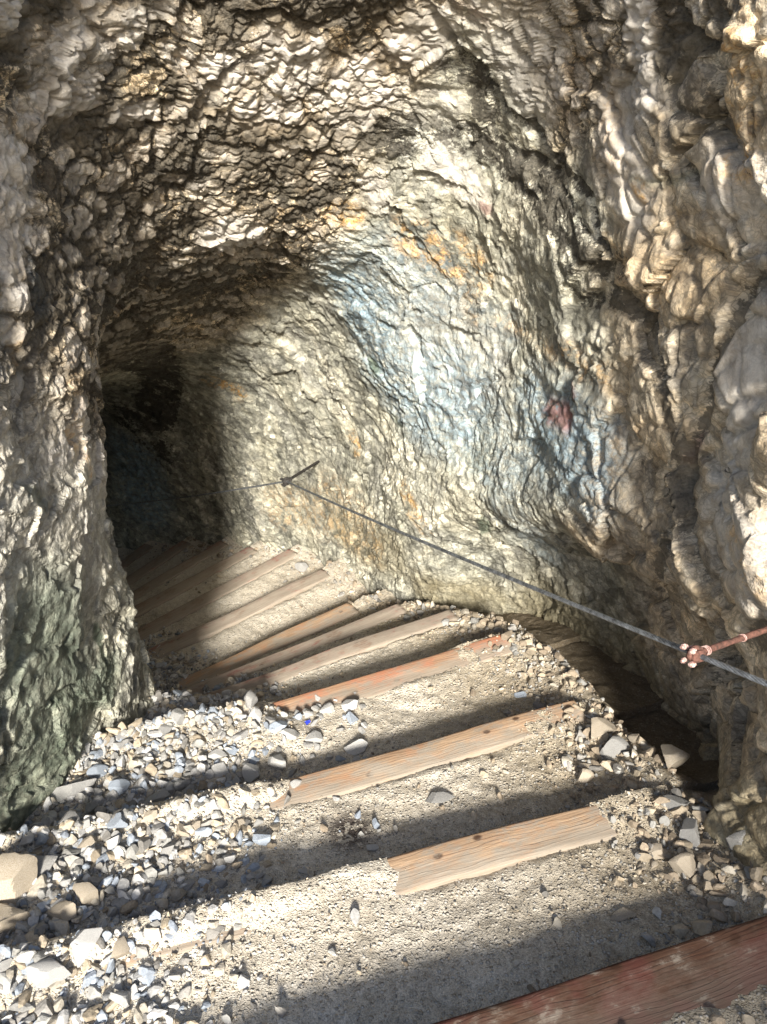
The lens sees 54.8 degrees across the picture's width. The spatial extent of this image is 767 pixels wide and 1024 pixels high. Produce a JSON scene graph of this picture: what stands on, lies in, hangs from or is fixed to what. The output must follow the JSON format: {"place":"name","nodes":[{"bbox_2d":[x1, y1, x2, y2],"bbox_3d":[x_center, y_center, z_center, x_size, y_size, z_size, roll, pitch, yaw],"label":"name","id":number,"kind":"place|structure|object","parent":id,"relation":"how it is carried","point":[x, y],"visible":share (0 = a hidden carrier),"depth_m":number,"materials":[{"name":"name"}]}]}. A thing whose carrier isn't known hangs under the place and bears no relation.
{"place":"outdoors","nodes":[
{"label":"outdoors","id":0,"kind":"place"},
{"bbox_2d":[0,250,155,831],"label":"rock wall","id":1,"kind":"structure","parent":0,"point":[75,673],"depth_m":2.12,"materials":[{"name":"stone"}]},
{"bbox_2d":[0,0,601,413],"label":"rock ceiling","id":2,"kind":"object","parent":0,"point":[196,194],"visible":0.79,"depth_m":2.36,"materials":[{"name":"stone"}]},
{"bbox_2d":[0,536,766,1023],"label":"ground","id":3,"kind":"structure","parent":0,"point":[634,702],"depth_m":2.00,"materials":[{"name":"soil"}]},
{"bbox_2d":[0,958,12,972],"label":"stone","id":4,"kind":"object","parent":3,"relation":"on","point":[5,964],"visible":0.96,"depth_m":1.62,"materials":[{"name":"white stone"}]},
{"bbox_2d":[0,903,30,932],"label":"stone","id":5,"kind":"object","parent":3,"relation":"on","point":[10,916],"visible":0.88,"depth_m":1.77,"materials":[{"name":"beige stone"}]},
{"bbox_2d":[0,852,37,904],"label":"stone","id":6,"kind":"object","parent":3,"relation":"on","point":[18,873],"visible":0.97,"depth_m":1.84,"materials":[{"name":"beige stone"}]},
{"bbox_2d":[36,832,48,844],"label":"stone","id":7,"kind":"object","parent":3,"relation":"on","point":[43,838],"visible":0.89,"depth_m":2.00,"materials":[{"name":"stone"}]},
{"bbox_2d":[35,855,57,878],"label":"stone","id":8,"kind":"object","parent":3,"relation":"on","point":[45,863],"visible":0.34,"depth_m":1.93,"materials":[{"name":"grey stone"}]},
{"bbox_2d":[26,958,71,988],"bbox_3d":[-0.738,1.012,1.633,0.096,0.046,0.055,4,30,-19],"label":"stone","id":9,"kind":"object","parent":3,"relation":"on","point":[44,973],"visible":1,"depth_m":1.62,"materials":[{"name":"white stone"}]},
{"bbox_2d":[46,888,54,898],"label":"stone","id":10,"kind":"object","parent":3,"relation":"on","point":[49,891],"visible":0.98,"depth_m":1.85,"materials":[{"name":"white stone"}]},
{"bbox_2d":[47,900,76,920],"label":"stone","id":11,"kind":"object","parent":3,"relation":"on","point":[64,910],"visible":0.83,"depth_m":1.81,"materials":[{"name":"beige stone"}]},
{"bbox_2d":[57,810,80,824],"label":"stone","id":12,"kind":"object","parent":3,"relation":"on","point":[69,814],"visible":0.69,"depth_m":2.08,"materials":[{"name":"grey stone"}]},
{"bbox_2d":[50,778,96,802],"bbox_3d":[-0.960,0.862,2.290,0.145,0.057,0.066,-19,35,-29],"label":"stone","id":13,"kind":"object","parent":3,"relation":"on","point":[60,793],"visible":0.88,"depth_m":2.27,"materials":[{"name":"white stone"}]},
{"bbox_2d":[72,882,98,905],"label":"stone","id":14,"kind":"object","parent":3,"relation":"on","point":[86,893],"visible":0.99,"depth_m":1.85,"materials":[{"name":"beige stone"}]},
{"bbox_2d":[81,742,89,757],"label":"stone","id":15,"kind":"object","parent":3,"relation":"on","point":[87,746],"visible":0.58,"depth_m":2.45,"materials":[{"name":"white stone"}]},
{"bbox_2d":[70,927,102,967],"bbox_3d":[-0.678,0.979,1.683,0.056,0.042,0.084,36,68,18],"label":"stone","id":16,"kind":"object","parent":3,"relation":"on","point":[85,940],"visible":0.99,"depth_m":1.67,"materials":[{"name":"white stone"}]},
{"bbox_2d":[76,835,96,848],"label":"stone","id":17,"kind":"object","parent":3,"relation":"on","point":[89,840],"visible":0.75,"depth_m":2.00,"materials":[{"name":"beige stone"}]},
{"bbox_2d":[83,817,89,828],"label":"stone","id":18,"kind":"object","parent":3,"relation":"on","point":[86,824],"visible":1,"depth_m":2.05,"materials":[{"name":"white stone"}]},
{"bbox_2d":[86,764,107,777],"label":"stone","id":19,"kind":"object","parent":3,"relation":"on","point":[96,771],"visible":0.99,"depth_m":2.37,"materials":[{"name":"stone"}]},
{"bbox_2d":[93,788,102,796],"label":"stone","id":20,"kind":"object","parent":3,"relation":"on","point":[97,791],"visible":0.65,"depth_m":2.27,"materials":[{"name":"grey stone"}]},
{"bbox_2d":[104,885,114,894],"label":"stone","id":21,"kind":"object","parent":3,"relation":"on","point":[109,889],"visible":1,"depth_m":1.89,"materials":[{"name":"grey stone"}]},
{"bbox_2d":[106,812,127,828],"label":"stone","id":22,"kind":"object","parent":3,"relation":"on","point":[118,820],"visible":0.95,"depth_m":2.05,"materials":[{"name":"stone"}]},
{"bbox_2d":[108,778,129,796],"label":"stone","id":23,"kind":"object","parent":3,"relation":"on","point":[120,786],"visible":1,"depth_m":2.28,"materials":[{"name":"stone"}]},
{"bbox_2d":[113,741,124,748],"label":"stone","id":24,"kind":"object","parent":3,"relation":"on","point":[117,744],"visible":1,"depth_m":2.48,"materials":[{"name":"white stone"}]},
{"bbox_2d":[114,755,124,769],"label":"stone","id":25,"kind":"object","parent":3,"relation":"on","point":[120,761],"visible":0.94,"depth_m":2.40,"materials":[{"name":"white stone"}]},
{"bbox_2d":[111,936,130,959],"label":"stone","id":26,"kind":"object","parent":3,"relation":"on","point":[121,947],"visible":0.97,"depth_m":1.68,"materials":[{"name":"beige stone"}]},
{"bbox_2d":[121,544,152,568],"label":"timber step","id":27,"kind":"object","parent":3,"relation":"on","point":[136,554],"visible":0.2,"depth_m":6.54,"materials":[{"name":"brown wood"}]},
{"bbox_2d":[143,808,156,820],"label":"stone","id":28,"kind":"object","parent":3,"relation":"on","point":[150,815],"visible":1,"depth_m":2.09,"materials":[{"name":"beige stone"}]},
{"bbox_2d":[143,788,169,803],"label":"stone","id":29,"kind":"object","parent":3,"relation":"on","point":[160,795],"visible":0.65,"depth_m":2.26,"materials":[{"name":"grey stone"}]},
{"bbox_2d":[126,541,190,584],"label":"timber step","id":30,"kind":"object","parent":3,"relation":"on","point":[155,563],"visible":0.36,"depth_m":6.11,"materials":[{"name":"brown wood"}]},
{"bbox_2d":[158,724,172,734],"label":"stone","id":31,"kind":"object","parent":3,"relation":"on","point":[163,729],"visible":0.94,"depth_m":2.54,"materials":[{"name":"white stone"}]},
{"bbox_2d":[159,843,174,855],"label":"stone","id":32,"kind":"object","parent":3,"relation":"on","point":[167,849],"visible":0.85,"depth_m":2.01,"materials":[{"name":"grey stone"}]},
{"bbox_2d":[164,781,174,793],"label":"stone","id":33,"kind":"object","parent":3,"relation":"on","point":[170,785],"visible":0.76,"depth_m":2.32,"materials":[{"name":"grey stone"}]},
{"bbox_2d":[165,768,174,777],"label":"stone","id":34,"kind":"object","parent":3,"relation":"on","point":[169,772],"visible":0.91,"depth_m":2.37,"materials":[{"name":"white stone"}]},
{"bbox_2d":[171,708,184,724],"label":"stone","id":35,"kind":"object","parent":3,"relation":"on","point":[177,715],"visible":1,"depth_m":2.56,"materials":[{"name":"white stone"}]},
{"bbox_2d":[132,541,227,599],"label":"timber step","id":36,"kind":"object","parent":3,"relation":"on","point":[174,572],"visible":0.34,"depth_m":5.69,"materials":[{"name":"brown wood"}]},
{"bbox_2d":[176,823,188,836],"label":"stone","id":37,"kind":"object","parent":3,"relation":"on","point":[181,830],"visible":1,"depth_m":2.08,"materials":[{"name":"beige stone"}]},
{"bbox_2d":[176,879,194,891],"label":"stone","id":38,"kind":"object","parent":3,"relation":"on","point":[191,883],"visible":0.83,"depth_m":1.94,"materials":[{"name":"grey stone"}]},
{"bbox_2d":[183,839,191,848],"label":"stone","id":39,"kind":"object","parent":3,"relation":"on","point":[187,843],"visible":1,"depth_m":2.05,"materials":[{"name":"white stone"}]},
{"bbox_2d":[188,819,201,829],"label":"stone","id":40,"kind":"object","parent":3,"relation":"on","point":[196,824],"visible":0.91,"depth_m":2.10,"materials":[{"name":"beige stone"}]},
{"bbox_2d":[134,546,256,618],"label":"timber step","id":41,"kind":"object","parent":3,"relation":"on","point":[160,598],"visible":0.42,"depth_m":5.23,"materials":[{"name":"brown wood"}]},
{"bbox_2d":[192,712,205,721],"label":"stone","id":42,"kind":"object","parent":3,"relation":"on","point":[197,717],"visible":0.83,"depth_m":2.58,"materials":[{"name":"white stone"}]},
{"bbox_2d":[199,864,211,871],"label":"stone","id":43,"kind":"object","parent":3,"relation":"on","point":[206,867],"visible":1,"depth_m":1.99,"materials":[{"name":"beige stone"}]},
{"bbox_2d":[207,712,217,719],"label":"stone","id":44,"kind":"object","parent":3,"relation":"on","point":[212,715],"visible":0.96,"depth_m":2.59,"materials":[{"name":"white stone"}]},
{"bbox_2d":[138,549,297,639],"bbox_3d":[-1.217,0.661,4.758,0.128,0.165,1.728,24,38,36],"label":"timber step","id":45,"kind":"object","parent":3,"relation":"on","point":[181,612],"visible":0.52,"depth_m":4.81,"materials":[{"name":"brown wood"}]},
{"bbox_2d":[208,748,227,759],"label":"stone","id":46,"kind":"object","parent":3,"relation":"on","point":[218,753],"visible":0.96,"depth_m":2.46,"materials":[{"name":"white stone"}]},
{"bbox_2d":[211,762,229,777],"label":"stone","id":47,"kind":"object","parent":3,"relation":"on","point":[221,768],"visible":0.88,"depth_m":2.40,"materials":[{"name":"white stone"}]},
{"bbox_2d":[215,880,227,888],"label":"stone","id":48,"kind":"object","parent":3,"relation":"on","point":[221,884],"visible":1,"depth_m":1.95,"materials":[{"name":"grey stone"}]},
{"bbox_2d":[222,854,235,862],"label":"stone","id":49,"kind":"object","parent":3,"relation":"on","point":[229,858],"visible":0.98,"depth_m":2.01,"materials":[{"name":"white stone"}]},
{"bbox_2d":[226,746,236,754],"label":"stone","id":50,"kind":"object","parent":3,"relation":"on","point":[233,751],"visible":1,"depth_m":2.48,"materials":[{"name":"stone"}]},
{"bbox_2d":[147,569,329,658],"bbox_3d":[-0.946,0.700,4.327,1.554,0.166,0.125,-24,38,-35],"label":"timber step","id":51,"kind":"object","parent":3,"relation":"on","point":[207,630],"visible":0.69,"depth_m":4.34,"materials":[{"name":"brown wood"}]},
{"bbox_2d":[231,729,247,741],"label":"stone","id":52,"kind":"object","parent":3,"relation":"on","point":[242,735],"visible":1,"depth_m":2.53,"materials":[{"name":"white stone"}]},
{"bbox_2d":[235,818,245,825],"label":"stone","id":53,"kind":"object","parent":3,"relation":"on","point":[240,821],"visible":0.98,"depth_m":2.14,"materials":[{"name":"beige stone"}]},
{"bbox_2d":[238,857,249,864],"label":"stone","id":54,"kind":"object","parent":3,"relation":"on","point":[245,860],"visible":0.93,"depth_m":2.02,"materials":[{"name":"stone"}]},
{"bbox_2d":[244,690,257,708],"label":"stone","id":55,"kind":"object","parent":3,"relation":"on","point":[250,699],"visible":0.99,"depth_m":2.67,"materials":[{"name":"white stone"}]},
{"bbox_2d":[246,872,255,879],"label":"stone","id":56,"kind":"object","parent":3,"relation":"on","point":[250,876],"visible":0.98,"depth_m":1.97,"materials":[{"name":"grey stone"}]},
{"bbox_2d":[242,763,260,782],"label":"stone","id":57,"kind":"object","parent":3,"relation":"on","point":[251,773],"visible":0.97,"depth_m":2.39,"materials":[{"name":"grey stone"}]},
{"bbox_2d":[245,862,259,873],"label":"stone","id":58,"kind":"object","parent":3,"relation":"on","point":[254,866],"visible":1,"depth_m":1.99,"materials":[{"name":"stone"}]},
{"bbox_2d":[246,707,261,721],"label":"stone","id":59,"kind":"object","parent":3,"relation":"on","point":[255,714],"visible":0.93,"depth_m":2.60,"materials":[{"name":"white stone"}]},
{"bbox_2d":[252,834,270,845],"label":"stone","id":60,"kind":"object","parent":3,"relation":"on","point":[262,839],"visible":1,"depth_m":2.07,"materials":[{"name":"stone"}]},
{"bbox_2d":[262,860,270,867],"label":"stone","id":61,"kind":"object","parent":3,"relation":"on","point":[266,863],"visible":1,"depth_m":2.00,"materials":[{"name":"beige stone"}]},
{"bbox_2d":[261,874,272,885],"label":"stone","id":62,"kind":"object","parent":3,"relation":"on","point":[266,879],"visible":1,"depth_m":1.95,"materials":[{"name":"white stone"}]},
{"bbox_2d":[177,602,358,689],"bbox_3d":[-0.667,0.783,3.821,1.264,0.160,0.128,-21,36,-32],"label":"timber step","id":63,"kind":"object","parent":3,"relation":"on","point":[309,627],"visible":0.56,"depth_m":3.85,"materials":[{"name":"brown wood"}]},
{"bbox_2d":[270,823,279,831],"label":"stone","id":64,"kind":"object","parent":3,"relation":"on","point":[275,827],"visible":0.98,"depth_m":2.12,"materials":[{"name":"beige stone"}]},
{"bbox_2d":[267,754,285,769],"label":"stone","id":65,"kind":"object","parent":3,"relation":"on","point":[277,761],"visible":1,"depth_m":2.44,"materials":[{"name":"white stone"}]},
{"bbox_2d":[269,720,286,731],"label":"stone","id":66,"kind":"object","parent":3,"relation":"on","point":[279,725],"visible":0.95,"depth_m":2.58,"materials":[{"name":"stone"}]},
{"bbox_2d":[281,728,299,739],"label":"stone","id":67,"kind":"object","parent":3,"relation":"on","point":[291,734],"visible":1,"depth_m":2.56,"materials":[{"name":"white stone"}]},
{"bbox_2d":[180,603,406,693],"bbox_3d":[-0.451,0.734,3.541,1.308,0.162,0.100,-18,35,-29],"label":"timber step","id":68,"kind":"object","parent":3,"relation":"on","point":[349,629],"visible":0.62,"depth_m":3.54,"materials":[{"name":"brown wood"}]},
{"bbox_2d":[294,562,308,571],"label":"stone","id":69,"kind":"object","parent":3,"relation":"on","point":[301,566],"visible":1,"depth_m":5.03,"materials":[{"name":"grey stone"}]},
{"bbox_2d":[298,755,304,765],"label":"stone","id":70,"kind":"object","parent":3,"relation":"on","point":[301,761],"visible":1,"depth_m":2.49,"materials":[{"name":"white stone"}]},
{"bbox_2d":[297,868,308,873],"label":"stone","id":71,"kind":"object","parent":3,"relation":"on","point":[302,870],"visible":1,"depth_m":1.98,"materials":[{"name":"white stone"}]},
{"bbox_2d":[302,708,313,717],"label":"stone","id":72,"kind":"object","parent":3,"relation":"on","point":[307,712],"visible":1,"depth_m":2.68,"materials":[{"name":"white stone"}]},
{"bbox_2d":[305,730,322,742],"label":"stone","id":73,"kind":"object","parent":3,"relation":"on","point":[314,736],"visible":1,"depth_m":2.55,"materials":[{"name":"white stone"}]},
{"bbox_2d":[319,703,333,713],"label":"stone","id":74,"kind":"object","parent":3,"relation":"on","point":[327,708],"visible":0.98,"depth_m":2.71,"materials":[{"name":"white stone"}]},
{"bbox_2d":[202,609,458,695],"bbox_3d":[-0.277,0.709,3.255,1.393,0.158,0.104,-15,33,-24],"label":"timber step","id":75,"kind":"object","parent":3,"relation":"on","point":[368,643],"visible":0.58,"depth_m":3.27,"materials":[{"name":"brown wood"}]},
{"bbox_2d":[341,699,358,711],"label":"stone","id":76,"kind":"object","parent":3,"relation":"on","point":[347,705],"visible":1,"depth_m":2.72,"materials":[{"name":"white stone"}]},
{"bbox_2d":[345,712,358,724],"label":"stone","id":77,"kind":"object","parent":3,"relation":"on","point":[351,717],"visible":1,"depth_m":2.66,"materials":[{"name":"stone"}]},
{"bbox_2d":[344,739,367,754],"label":"stone","id":78,"kind":"object","parent":3,"relation":"on","point":[356,746],"visible":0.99,"depth_m":2.53,"materials":[{"name":"white stone"}]},
{"bbox_2d":[119,804,616,967],"bbox_3d":[-0.110,1.007,1.879,1.828,0.166,0.127,-8,31,-14],"label":"timber step","id":79,"kind":"object","parent":3,"relation":"on","point":[468,856],"visible":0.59,"depth_m":1.94,"materials":[{"name":"brown wood"}]},
{"bbox_2d":[366,844,378,850],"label":"stone","id":80,"kind":"object","parent":3,"relation":"on","point":[372,847],"visible":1,"depth_m":2.04,"materials":[{"name":"white stone"}]},
{"bbox_2d":[372,818,379,828],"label":"stone","id":81,"kind":"object","parent":3,"relation":"on","point":[375,823],"visible":1,"depth_m":2.12,"materials":[{"name":"stone"}]},
{"bbox_2d":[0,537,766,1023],"bbox_3d":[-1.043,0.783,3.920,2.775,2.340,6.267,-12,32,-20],"label":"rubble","id":82,"kind":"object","parent":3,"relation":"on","point":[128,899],"visible":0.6,"depth_m":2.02,"materials":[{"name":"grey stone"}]},
{"bbox_2d":[272,634,511,711],"bbox_3d":[-0.072,0.732,2.892,1.279,0.164,0.137,-12,32,-20],"label":"timber step","id":83,"kind":"object","parent":3,"relation":"on","point":[372,685],"visible":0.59,"depth_m":2.89,"materials":[{"name":"orange wood"}]},
{"bbox_2d":[269,700,587,809],"bbox_3d":[-0.043,0.874,2.368,1.537,0.165,0.126,-10,31,-16],"label":"timber step","id":84,"kind":"object","parent":3,"relation":"on","point":[471,742],"visible":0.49,"depth_m":2.37,"materials":[{"name":"brown wood"}]},
{"bbox_2d":[290,779,300,787],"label":"stone","id":85,"kind":"object","parent":84,"relation":"on","point":[294,783],"visible":1,"depth_m":2.27,"materials":[{"name":"white stone"}]},
{"bbox_2d":[425,791,454,802],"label":"stone","id":86,"kind":"object","parent":3,"relation":"on","point":[438,797],"visible":1,"depth_m":2.21,"materials":[{"name":"grey stone"}]},
{"bbox_2d":[514,691,526,697],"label":"stone","id":87,"kind":"object","parent":3,"relation":"on","point":[522,694],"visible":1,"depth_m":2.77,"materials":[{"name":"stone"}]},
{"bbox_2d":[576,768,593,783],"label":"stone","id":88,"kind":"object","parent":3,"relation":"on","point":[585,776],"visible":1,"depth_m":2.24,"materials":[{"name":"beige stone"}]},
{"bbox_2d":[433,916,766,1023],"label":"timber step","id":89,"kind":"object","parent":3,"relation":"on","point":[721,969],"visible":0.98,"depth_m":1.51,"materials":[{"name":"brown wood"}]},
{"bbox_2d":[591,717,620,740],"bbox_3d":[0.720,0.718,2.452,0.124,0.060,0.072,-12,32,-19],"label":"stone","id":90,"kind":"object","parent":3,"relation":"on","point":[600,727],"visible":0.91,"depth_m":2.43,"materials":[{"name":"beige stone"}]},
{"bbox_2d":[599,735,629,757],"bbox_3d":[0.733,0.749,2.348,0.093,0.049,0.069,-16,44,-7],"label":"stone","id":91,"kind":"object","parent":3,"relation":"on","point":[614,745],"visible":0.89,"depth_m":2.34,"materials":[{"name":"grey stone"}]},
{"bbox_2d":[610,907,636,921],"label":"stone","id":92,"kind":"object","parent":3,"relation":"on","point":[621,914],"visible":1,"depth_m":1.75,"materials":[{"name":"beige stone"}]},
{"bbox_2d":[628,734,638,742],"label":"stone","id":93,"kind":"object","parent":3,"relation":"on","point":[632,738],"visible":0.98,"depth_m":2.38,"materials":[{"name":"beige stone"}]},
{"bbox_2d":[647,843,662,858],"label":"stone","id":94,"kind":"object","parent":3,"relation":"on","point":[655,851],"visible":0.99,"depth_m":1.91,"materials":[{"name":"beige stone"}]},
{"bbox_2d":[661,744,689,768],"bbox_3d":[0.883,0.755,2.242,0.083,0.109,0.087,7,31,12],"label":"stone","id":95,"kind":"object","parent":3,"relation":"on","point":[675,757],"visible":0.91,"depth_m":2.21,"materials":[{"name":"beige stone"}]},
{"bbox_2d":[661,795,690,809],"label":"stone","id":96,"kind":"object","parent":3,"relation":"on","point":[675,802],"visible":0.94,"depth_m":2.04,"materials":[{"name":"grey stone"}]},
{"bbox_2d":[668,852,695,877],"bbox_3d":[0.761,0.891,1.869,0.063,0.059,0.060,-21,36,-32],"label":"stone","id":97,"kind":"object","parent":3,"relation":"on","point":[683,862],"visible":0.98,"depth_m":1.85,"materials":[{"name":"beige stone"}]},
{"bbox_2d":[679,818,699,849],"bbox_3d":[0.805,0.846,1.949,0.048,0.056,0.084,8,31,13],"label":"stone","id":98,"kind":"object","parent":3,"relation":"on","point":[689,832],"visible":0.98,"depth_m":1.94,"materials":[{"name":"grey stone"}]},
{"bbox_2d":[689,888,702,899],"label":"stone","id":99,"kind":"object","parent":3,"relation":"on","point":[699,892],"visible":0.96,"depth_m":1.78,"materials":[{"name":"beige stone"}]},
{"bbox_2d":[725,830,745,849],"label":"stone","id":100,"kind":"object","parent":3,"relation":"on","point":[733,839],"visible":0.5,"depth_m":1.84,"materials":[{"name":"grey stone"}]},
{"bbox_2d":[99,0,766,881],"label":"rock wall","id":101,"kind":"structure","parent":0,"point":[539,360],"depth_m":2.47,"materials":[{"name":"stone"}]},
{"bbox_2d":[280,460,319,486],"bbox_3d":[-0.474,-0.261,4.520,0.069,0.121,0.556,13,32,21],"label":"cable anchor","id":102,"kind":"object","parent":101,"relation":"attached to","point":[285,483],"visible":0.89,"depth_m":4.38,"materials":[{"name":"metal"}]},
{"bbox_2d":[680,626,766,666],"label":"cable anchor","id":103,"kind":"object","parent":101,"relation":"attached to","point":[694,653],"visible":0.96,"depth_m":1.43,"materials":[{"name":"metal"}]},
{"bbox_2d":[106,481,766,686],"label":"steel cable","id":104,"kind":"object","parent":103,"relation":"attached to","point":[736,671],"visible":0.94,"depth_m":1.86,"materials":[{"name":"grey metal"}]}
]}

